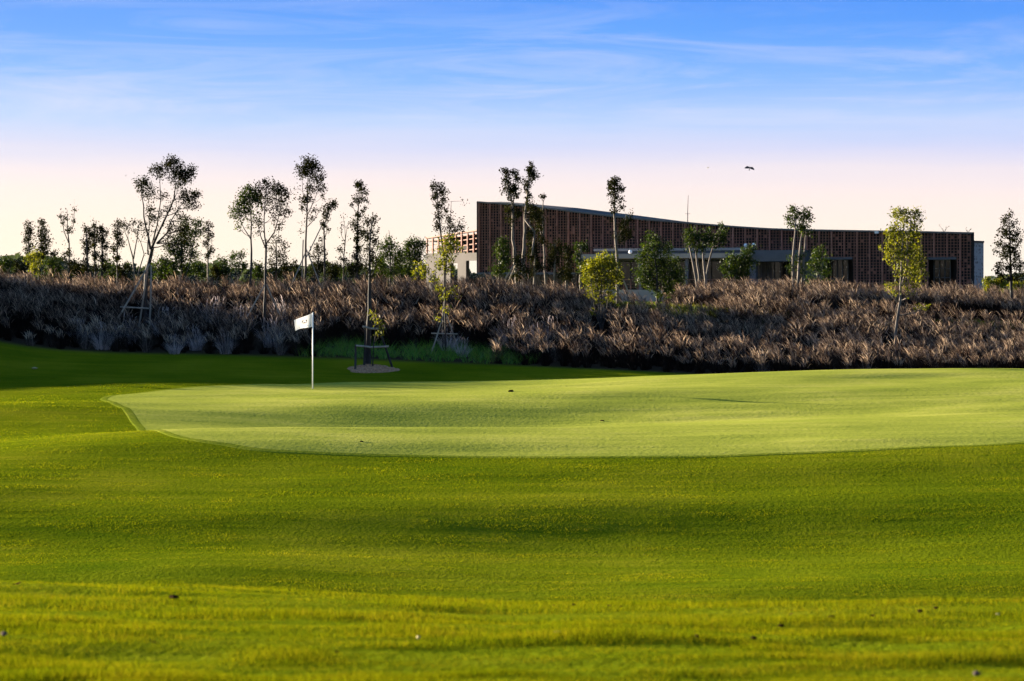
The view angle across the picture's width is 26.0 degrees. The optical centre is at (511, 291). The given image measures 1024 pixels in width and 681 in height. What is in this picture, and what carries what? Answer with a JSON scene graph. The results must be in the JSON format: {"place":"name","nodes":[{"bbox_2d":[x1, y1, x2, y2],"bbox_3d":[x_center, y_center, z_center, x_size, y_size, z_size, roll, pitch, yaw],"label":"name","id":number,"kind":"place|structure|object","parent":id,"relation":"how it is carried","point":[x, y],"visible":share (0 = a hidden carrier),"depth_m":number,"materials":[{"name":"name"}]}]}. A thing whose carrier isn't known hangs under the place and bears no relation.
{"place":"outdoors","nodes":[
{"label":"outdoors","id":0,"kind":"place"},
{"bbox_2d":[0,301,1023,680],"bbox_3d":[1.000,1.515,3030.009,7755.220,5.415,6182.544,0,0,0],"label":"ground","id":1,"kind":"structure","parent":0,"point":[258,473],"depth_m":33.01,"materials":[{"name":"plant"}]},
{"bbox_2d":[0,254,14,274],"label":"scrub","id":2,"kind":"object","parent":1,"relation":"on","point":[7,264],"visible":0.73,"depth_m":108.97,"materials":[{"name":"green plant"}]},
{"bbox_2d":[12,259,29,278],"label":"scrub","id":3,"kind":"object","parent":1,"relation":"on","point":[17,266],"visible":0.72,"depth_m":109.99,"materials":[{"name":"green plant"}]},
{"bbox_2d":[23,249,45,277],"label":"shrub","id":4,"kind":"object","parent":1,"relation":"on","point":[28,258],"visible":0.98,"depth_m":104.42,"materials":[{"name":"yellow plant"}]},
{"bbox_2d":[21,217,59,279],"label":"young tree","id":5,"kind":"object","parent":1,"relation":"on","point":[43,232],"visible":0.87,"depth_m":105.96,"materials":[{"name":"green plant"}]},
{"bbox_2d":[43,256,65,281],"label":"scrub","id":6,"kind":"object","parent":1,"relation":"on","point":[56,267],"visible":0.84,"depth_m":110.93,"materials":[{"name":"green plant"}]},
{"bbox_2d":[57,204,78,278],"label":"young tree","id":7,"kind":"object","parent":1,"relation":"on","point":[68,255],"visible":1,"depth_m":106.99,"materials":[{"name":"green plant"}]},
{"bbox_2d":[67,258,89,288],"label":"scrub","id":8,"kind":"object","parent":1,"relation":"on","point":[77,271],"visible":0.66,"depth_m":111.86,"materials":[{"name":"green plant"}]},
{"bbox_2d":[68,318,90,341],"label":"grass tussock","id":9,"kind":"object","parent":1,"relation":"on","point":[80,331],"depth_m":87.21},
{"bbox_2d":[80,223,96,282],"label":"young tree","id":10,"kind":"object","parent":1,"relation":"on","point":[87,249],"visible":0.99,"depth_m":104.97,"materials":[{"name":"green plant"}]},
{"bbox_2d":[85,216,101,283],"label":"young tree","id":11,"kind":"object","parent":1,"relation":"on","point":[95,254],"visible":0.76,"depth_m":106.91,"materials":[{"name":"green plant"}]},
{"bbox_2d":[89,320,116,349],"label":"grass tussock","id":12,"kind":"object","parent":1,"relation":"on","point":[100,345],"depth_m":85.81,"materials":[{"name":"plant"}]},
{"bbox_2d":[93,224,113,275],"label":"young tree","id":13,"kind":"object","parent":1,"relation":"on","point":[102,259],"visible":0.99,"depth_m":104.48,"materials":[{"name":"green plant"}]},
{"bbox_2d":[96,257,119,281],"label":"scrub","id":14,"kind":"object","parent":1,"relation":"on","point":[112,272],"visible":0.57,"depth_m":112.95,"materials":[{"name":"green plant"}]},
{"bbox_2d":[109,218,126,282],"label":"young tree","id":15,"kind":"object","parent":1,"relation":"on","point":[119,241],"visible":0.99,"depth_m":107.94,"materials":[{"name":"green plant"}]},
{"bbox_2d":[113,261,131,285],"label":"scrub","id":16,"kind":"object","parent":1,"relation":"on","point":[125,274],"visible":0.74,"depth_m":113.93,"materials":[{"name":"green plant"}]},
{"bbox_2d":[105,311,141,344],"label":"grass tussock","id":17,"kind":"object","parent":1,"relation":"on","point":[128,330],"depth_m":87.32,"materials":[{"name":"plant"}]},
{"bbox_2d":[115,264,151,328],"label":"tree brace","id":18,"kind":"object","parent":1,"relation":"on","point":[141,307],"visible":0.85,"depth_m":91.10,"materials":[{"name":"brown wood"}]},
{"bbox_2d":[120,217,148,287],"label":"young tree","id":19,"kind":"object","parent":1,"relation":"on","point":[128,232],"visible":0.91,"depth_m":109.97,"materials":[{"name":"green plant"}]},
{"bbox_2d":[145,256,170,283],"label":"scrub","id":20,"kind":"object","parent":1,"relation":"on","point":[159,271],"visible":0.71,"depth_m":114.93,"materials":[{"name":"green plant"}]},
{"bbox_2d":[145,307,180,336],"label":"grass tussock","id":21,"kind":"object","parent":1,"relation":"on","point":[159,321],"depth_m":89.24,"materials":[{"name":"plant"}]},
{"bbox_2d":[131,153,203,327],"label":"young tree","id":22,"kind":"object","parent":1,"relation":"on","point":[184,175],"visible":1,"depth_m":91.44,"materials":[{"name":"green plant"}]},
{"bbox_2d":[156,259,179,282],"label":"scrub","id":23,"kind":"object","parent":1,"relation":"on","point":[169,275],"visible":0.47,"depth_m":115.86,"materials":[{"name":"green plant"}]},
{"bbox_2d":[161,334,186,353],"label":"grass tussock","id":24,"kind":"object","parent":1,"relation":"on","point":[170,350],"depth_m":85.04,"materials":[{"name":"plant"}]},
{"bbox_2d":[169,595,178,598],"bbox_3d":[-1.823,1.648,11.980,0.049,0.020,0.068,0,0,-31],"label":"soil clod","id":25,"kind":"object","parent":1,"relation":"on","point":[173,596],"visible":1,"depth_m":11.96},
{"bbox_2d":[154,214,206,286],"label":"young tree","id":26,"kind":"object","parent":1,"relation":"on","point":[179,252],"visible":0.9,"depth_m":105.92,"materials":[{"name":"green plant"}]},
{"bbox_2d":[188,259,206,282],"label":"scrub","id":27,"kind":"object","parent":1,"relation":"on","point":[199,271],"visible":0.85,"depth_m":116.85,"materials":[{"name":"green plant"}]},
{"bbox_2d":[186,324,210,350],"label":"grass tussock","id":28,"kind":"object","parent":1,"relation":"on","point":[197,347],"depth_m":86.06,"materials":[{"name":"plant"}]},
{"bbox_2d":[198,219,217,282],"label":"young tree","id":29,"kind":"object","parent":1,"relation":"on","point":[205,243],"visible":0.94,"depth_m":107.95,"materials":[{"name":"green plant"}]},
{"bbox_2d":[196,297,229,326],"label":"grass tussock","id":30,"kind":"object","parent":1,"relation":"on","point":[211,310],"depth_m":91.23,"materials":[{"name":"plant"}]},
{"bbox_2d":[209,262,227,288],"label":"scrub","id":31,"kind":"object","parent":1,"relation":"on","point":[215,272],"visible":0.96,"depth_m":108.92,"materials":[{"name":"green plant"}]},
{"bbox_2d":[210,329,238,353],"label":"grass tussock","id":32,"kind":"object","parent":1,"relation":"on","point":[225,350],"depth_m":85.18,"materials":[{"name":"plant"}]},
{"bbox_2d":[213,249,249,285],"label":"shrub","id":33,"kind":"object","parent":1,"relation":"on","point":[233,256],"visible":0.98,"depth_m":108.90,"materials":[{"name":"green plant"}]},
{"bbox_2d":[0,252,484,297],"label":"woodland","id":34,"kind":"object","parent":1,"relation":"on","point":[244,275],"visible":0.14,"depth_m":631.16,"materials":[{"name":"green plant"}]},
{"bbox_2d":[229,306,255,331],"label":"grass tussock","id":35,"kind":"object","parent":1,"relation":"on","point":[243,315],"depth_m":89.67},
{"bbox_2d":[227,181,267,289],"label":"young tree","id":36,"kind":"object","parent":1,"relation":"on","point":[245,196],"visible":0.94,"depth_m":98.89,"materials":[{"name":"green plant"}]},
{"bbox_2d":[247,258,268,281],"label":"scrub","id":37,"kind":"object","parent":1,"relation":"on","point":[258,272],"visible":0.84,"depth_m":109.87,"materials":[{"name":"green plant"}]},
{"bbox_2d":[241,284,285,330],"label":"tree brace","id":38,"kind":"object","parent":1,"relation":"on","point":[256,300],"visible":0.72,"depth_m":89.23,"materials":[{"name":"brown wood"}]},
{"bbox_2d":[254,313,287,347],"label":"grass tussock","id":39,"kind":"object","parent":1,"relation":"on","point":[268,340],"depth_m":87.02,"materials":[{"name":"plant"}]},
{"bbox_2d":[249,176,294,334],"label":"young tree","id":40,"kind":"object","parent":1,"relation":"on","point":[279,190],"visible":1,"depth_m":89.40,"materials":[{"name":"green plant"}]},
{"bbox_2d":[264,231,291,281],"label":"young tree","id":41,"kind":"object","parent":1,"relation":"on","point":[275,270],"visible":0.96,"depth_m":106.97,"materials":[{"name":"green plant"}]},
{"bbox_2d":[269,294,298,330],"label":"grass tussock","id":42,"kind":"object","parent":1,"relation":"on","point":[283,312],"depth_m":90.70,"materials":[{"name":"plant"}]},
{"bbox_2d":[278,259,300,288],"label":"scrub","id":43,"kind":"object","parent":1,"relation":"on","point":[287,269],"visible":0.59,"depth_m":110.93,"materials":[{"name":"green plant"}]},
{"bbox_2d":[288,263,309,283],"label":"scrub","id":44,"kind":"object","parent":1,"relation":"on","point":[300,271],"visible":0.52,"depth_m":111.95,"materials":[{"name":"green plant"}]},
{"bbox_2d":[288,226,321,290],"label":"tree brace","id":45,"kind":"object","parent":1,"relation":"on","point":[309,258],"visible":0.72,"depth_m":100.49,"materials":[{"name":"brown wood"}]},
{"bbox_2d":[292,153,328,293],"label":"young tree","id":46,"kind":"object","parent":1,"relation":"on","point":[307,167],"visible":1,"depth_m":100.97,"materials":[{"name":"green plant"}]},
{"bbox_2d":[303,243,330,283],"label":"young tree","id":47,"kind":"object","parent":1,"relation":"on","point":[318,266],"visible":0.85,"depth_m":107.96,"materials":[{"name":"green plant"}]},
{"bbox_2d":[318,198,338,291],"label":"young tree","id":48,"kind":"object","parent":1,"relation":"on","point":[333,204],"visible":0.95,"depth_m":103.94,"materials":[{"name":"green plant"}]},
{"bbox_2d":[322,260,340,283],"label":"scrub","id":49,"kind":"object","parent":1,"relation":"on","point":[331,273],"visible":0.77,"depth_m":112.93,"materials":[{"name":"green plant"}]},
{"bbox_2d":[333,214,356,280],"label":"young tree","id":50,"kind":"object","parent":1,"relation":"on","point":[343,259],"visible":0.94,"depth_m":102.96,"materials":[{"name":"green plant"}]},
{"bbox_2d":[336,260,361,283],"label":"scrub","id":51,"kind":"object","parent":1,"relation":"on","point":[349,276],"visible":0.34,"depth_m":113.96,"materials":[{"name":"green plant"}]},
{"bbox_2d":[347,179,369,287],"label":"young tree","id":52,"kind":"object","parent":1,"relation":"on","point":[355,226],"visible":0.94,"depth_m":100.94,"materials":[{"name":"green plant"}]},
{"bbox_2d":[359,212,381,363],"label":"young tree","id":53,"kind":"object","parent":1,"relation":"on","point":[369,249],"visible":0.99,"depth_m":80.88,"materials":[{"name":"green plant"}]},
{"bbox_2d":[347,364,399,372],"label":"mulch mound","id":54,"kind":"object","parent":1,"relation":"on","point":[370,368],"visible":0.99,"depth_m":80.34,"materials":[{"name":"soil"}]},
{"bbox_2d":[354,324,392,368],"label":"tree brace","id":55,"kind":"object","parent":54,"relation":"on","point":[365,347],"visible":1,"depth_m":80.62,"materials":[{"name":"grey wood"}]},
{"bbox_2d":[366,309,386,365],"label":"shoot","id":56,"kind":"object","parent":54,"relation":"in","point":[378,332],"visible":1,"depth_m":80.52,"materials":[{"name":"green plant"}]},
{"bbox_2d":[367,252,386,283],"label":"scrub","id":57,"kind":"object","parent":1,"relation":"on","point":[378,267],"visible":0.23,"depth_m":114.93,"materials":[{"name":"green plant"}]},
{"bbox_2d":[371,233,408,284],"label":"young tree","id":58,"kind":"object","parent":1,"relation":"on","point":[393,256],"visible":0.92,"depth_m":109.89,"materials":[{"name":"green plant"}]},
{"bbox_2d":[388,263,408,284],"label":"scrub","id":59,"kind":"object","parent":1,"relation":"on","point":[399,272],"visible":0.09,"depth_m":116.96,"materials":[{"name":"green plant"}]},
{"bbox_2d":[392,233,431,283],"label":"young tree","id":60,"kind":"object","parent":1,"relation":"on","point":[414,248],"visible":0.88,"depth_m":114.91,"materials":[{"name":"green plant"}]},
{"bbox_2d":[293,335,539,364],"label":"weeds","id":61,"kind":"object","parent":1,"relation":"on","point":[414,351],"visible":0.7,"depth_m":85.18,"materials":[{"name":"plant"}]},
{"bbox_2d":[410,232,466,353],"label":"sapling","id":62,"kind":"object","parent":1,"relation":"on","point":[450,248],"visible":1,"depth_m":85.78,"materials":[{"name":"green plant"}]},
{"bbox_2d":[431,313,457,351],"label":"tree brace","id":63,"kind":"object","parent":1,"relation":"on","point":[452,333],"visible":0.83,"depth_m":86.01,"materials":[{"name":"grey wood"}]},
{"bbox_2d":[434,326,460,350],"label":"grass tussock","id":64,"kind":"object","parent":1,"relation":"on","point":[449,342],"depth_m":86.40,"materials":[{"name":"plant"}]},
{"bbox_2d":[427,179,469,349],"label":"young tree","id":65,"kind":"object","parent":1,"relation":"on","point":[437,206],"visible":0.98,"depth_m":86.44,"materials":[{"name":"green plant"}]},
{"bbox_2d":[452,337,473,356],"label":"grass tussock","id":66,"kind":"object","parent":1,"relation":"on","point":[464,351],"depth_m":85.07,"materials":[{"name":"plant"}]},
{"bbox_2d":[488,235,512,279],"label":"dark bush","id":67,"kind":"object","parent":1,"relation":"on","point":[503,261],"visible":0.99,"depth_m":124.89,"materials":[{"name":"green plant"}]},
{"bbox_2d":[490,314,527,347],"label":"grass tussock","id":68,"kind":"object","parent":1,"relation":"on","point":[506,331],"depth_m":87.33,"materials":[{"name":"plant"}]},
{"bbox_2d":[504,263,516,285],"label":"tree brace","id":69,"kind":"object","parent":1,"relation":"on","point":[511,273],"visible":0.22,"depth_m":127.55,"materials":[{"name":"brown wood"}]},
{"bbox_2d":[0,265,1023,373],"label":"fountain grass","id":70,"kind":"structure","parent":1,"relation":"on","point":[827,342],"depth_m":89.27,"materials":[{"name":"plant"}]},
{"bbox_2d":[499,167,524,286],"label":"young tree","id":71,"kind":"object","parent":1,"relation":"on","point":[512,191],"visible":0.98,"depth_m":127.99,"materials":[{"name":"green plant"}]},
{"bbox_2d":[511,251,530,285],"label":"dark bush","id":72,"kind":"object","parent":1,"relation":"on","point":[519,265],"visible":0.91,"depth_m":124.90,"materials":[{"name":"green plant"}]},
{"bbox_2d":[520,160,544,295],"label":"young tree","id":73,"kind":"object","parent":1,"relation":"on","point":[532,176],"visible":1,"depth_m":125.93,"materials":[{"name":"green plant"}]},
{"bbox_2d":[525,237,544,283],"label":"dark bush","id":74,"kind":"object","parent":1,"relation":"on","point":[537,266],"visible":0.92,"depth_m":126.91,"materials":[{"name":"green plant"}]},
{"bbox_2d":[522,323,548,347],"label":"grass tussock","id":75,"kind":"object","parent":1,"relation":"on","point":[534,333],"depth_m":85.98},
{"bbox_2d":[535,193,548,285],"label":"young tree","id":76,"kind":"object","parent":1,"relation":"on","point":[542,236],"visible":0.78,"depth_m":129.96,"materials":[{"name":"green plant"}]},
{"bbox_2d":[532,316,568,340],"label":"grass tussock","id":77,"kind":"object","parent":1,"relation":"on","point":[550,324],"depth_m":88.09,"materials":[{"name":"plant"}]},
{"bbox_2d":[543,238,569,286],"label":"dark bush","id":78,"kind":"object","parent":1,"relation":"on","point":[552,256],"visible":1,"depth_m":123.91,"materials":[{"name":"green plant"}]},
{"bbox_2d":[100,382,1023,457],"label":"green collar","id":79,"kind":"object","parent":1,"relation":"on","point":[132,417],"visible":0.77,"depth_m":40.26,"materials":[{"name":"plant"}]},
{"bbox_2d":[107,368,1023,455],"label":"putting green","id":80,"kind":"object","parent":1,"relation":"on","point":[756,412],"visible":1,"depth_m":52.95,"materials":[{"name":"plant"}]},
{"bbox_2d":[294,312,314,388],"bbox_3d":[-5.911,1.702,63.092,0.626,2.224,0.119,0,0,9],"label":"flagstick","id":81,"kind":"object","parent":80,"relation":"in","point":[304,322],"visible":0.98,"depth_m":63.12,"materials":[{"name":"fabric"}]},
{"bbox_2d":[556,242,576,290],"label":"dark bush","id":82,"kind":"object","parent":1,"relation":"on","point":[568,260],"visible":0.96,"depth_m":124.88,"materials":[{"name":"green plant"}]},
{"bbox_2d":[572,240,591,295],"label":"young tree","id":83,"kind":"object","parent":1,"relation":"on","point":[578,254],"visible":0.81,"depth_m":127.93,"materials":[{"name":"green plant"}]},
{"bbox_2d":[579,249,627,335],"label":"yellow bush","id":84,"kind":"object","parent":1,"relation":"on","point":[601,264],"visible":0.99,"depth_m":90.91,"materials":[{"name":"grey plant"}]},
{"bbox_2d":[606,266,630,298],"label":"tree brace","id":85,"kind":"object","parent":1,"relation":"on","point":[624,284],"visible":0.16,"depth_m":119.79,"materials":[{"name":"brown wood"}]},
{"bbox_2d":[606,175,634,303],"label":"young tree","id":86,"kind":"object","parent":1,"relation":"on","point":[616,189],"visible":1,"depth_m":119.97,"materials":[{"name":"green plant"}]},
{"bbox_2d":[630,229,688,302],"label":"green bush","id":87,"kind":"object","parent":1,"relation":"on","point":[649,281],"visible":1,"depth_m":109.83,"materials":[{"name":"green plant"}]},
{"bbox_2d":[681,226,701,286],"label":"young tree","id":88,"kind":"object","parent":1,"relation":"on","point":[691,238],"visible":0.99,"depth_m":112.88,"materials":[{"name":"green plant"}]},
{"bbox_2d":[425,201,983,300],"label":"clubhouse","id":89,"kind":"structure","parent":1,"relation":"on","point":[858,255],"depth_m":186.48,"materials":[{"name":"wood"}]},
{"bbox_2d":[485,274,494,289],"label":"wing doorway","id":90,"kind":"structure","parent":89,"relation":"in","point":[493,277],"depth_m":203.44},
{"bbox_2d":[496,273,584,295],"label":"window","id":91,"kind":"structure","parent":89,"relation":"in","point":[540,277],"depth_m":195.70,"materials":[{"name":"black glass"}]},
{"bbox_2d":[585,261,745,289],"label":"window","id":92,"kind":"structure","parent":89,"relation":"in","point":[713,273],"depth_m":190.91,"materials":[{"name":"black glass"}]},
{"bbox_2d":[758,262,797,285],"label":"window","id":93,"kind":"structure","parent":89,"relation":"in","point":[774,270],"depth_m":186.55,"materials":[{"name":"black glass"}]},
{"bbox_2d":[825,260,847,290],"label":"window","id":94,"kind":"structure","parent":89,"relation":"in","point":[839,268],"depth_m":184.02,"materials":[{"name":"black glass"}]},
{"bbox_2d":[933,260,950,289],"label":"glass door","id":95,"kind":"structure","parent":89,"relation":"in","point":[941,268],"depth_m":180.20,"materials":[{"name":"glass"}]},
{"bbox_2d":[695,221,728,285],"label":"young tree","id":96,"kind":"object","parent":1,"relation":"on","point":[706,237],"visible":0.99,"depth_m":112.93,"materials":[{"name":"green plant"}]},
{"bbox_2d":[715,242,759,287],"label":"green bush","id":97,"kind":"object","parent":1,"relation":"on","point":[741,270],"visible":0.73,"depth_m":116.82,"materials":[{"name":"green plant"}]},
{"bbox_2d":[783,204,816,304],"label":"young tree","id":98,"kind":"object","parent":1,"relation":"on","point":[802,227],"visible":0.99,"depth_m":106.90,"materials":[{"name":"green plant"}]},
{"bbox_2d":[804,241,833,285],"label":"green bush","id":99,"kind":"object","parent":1,"relation":"on","point":[817,266],"visible":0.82,"depth_m":121.96,"materials":[{"name":"green plant"}]},
{"bbox_2d":[643,301,1023,332],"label":"meadow grass","id":100,"kind":"structure","parent":1,"relation":"on","point":[785,327],"depth_m":102.07,"materials":[{"name":"plant"}]},
{"bbox_2d":[662,274,1023,321],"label":"fountain grass","id":101,"kind":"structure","parent":1,"relation":"on","point":[979,300],"depth_m":104.73,"materials":[{"name":"plant"}]},
{"bbox_2d":[877,205,930,354],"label":"young tree","id":102,"kind":"object","parent":1,"relation":"on","point":[898,213],"visible":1,"depth_m":87.92,"materials":[{"name":"green plant"}]},
{"bbox_2d":[973,671,980,675],"bbox_3d":[1.720,1.414,8.222,0.030,0.020,0.033,0,0,-23],"label":"stone","id":103,"kind":"object","parent":1,"relation":"on","point":[976,673],"visible":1,"depth_m":8.21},
{"bbox_2d":[981,276,1006,293],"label":"shrub","id":104,"kind":"object","parent":1,"relation":"on","point":[988,281],"visible":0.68,"depth_m":149.85,"materials":[{"name":"green plant"}]},
{"bbox_2d":[985,272,1023,292],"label":"woodland","id":105,"kind":"object","parent":1,"relation":"on","point":[993,277],"visible":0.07,"depth_m":1305.75,"materials":[{"name":"green plant"}]},
{"bbox_2d":[990,208,1023,309],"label":"young tree","id":106,"kind":"object","parent":1,"relation":"on","point":[1012,251],"visible":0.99,"depth_m":104.94,"materials":[{"name":"green plant"}]},
{"bbox_2d":[1006,280,1023,291],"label":"shrub","id":107,"kind":"object","parent":1,"relation":"on","point":[1018,284],"visible":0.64,"depth_m":159.93,"materials":[{"name":"green plant"}]},
{"bbox_2d":[0,579,1023,680],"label":"turf grass","id":108,"kind":"structure","parent":0,"point":[187,675],"depth_m":9.83,"materials":[{"name":"plant"}]},
{"bbox_2d":[0,0,1023,277],"label":"sky","id":109,"kind":"structure","parent":0,"point":[850,111],"materials":[{"name":"blue"}]}
]}

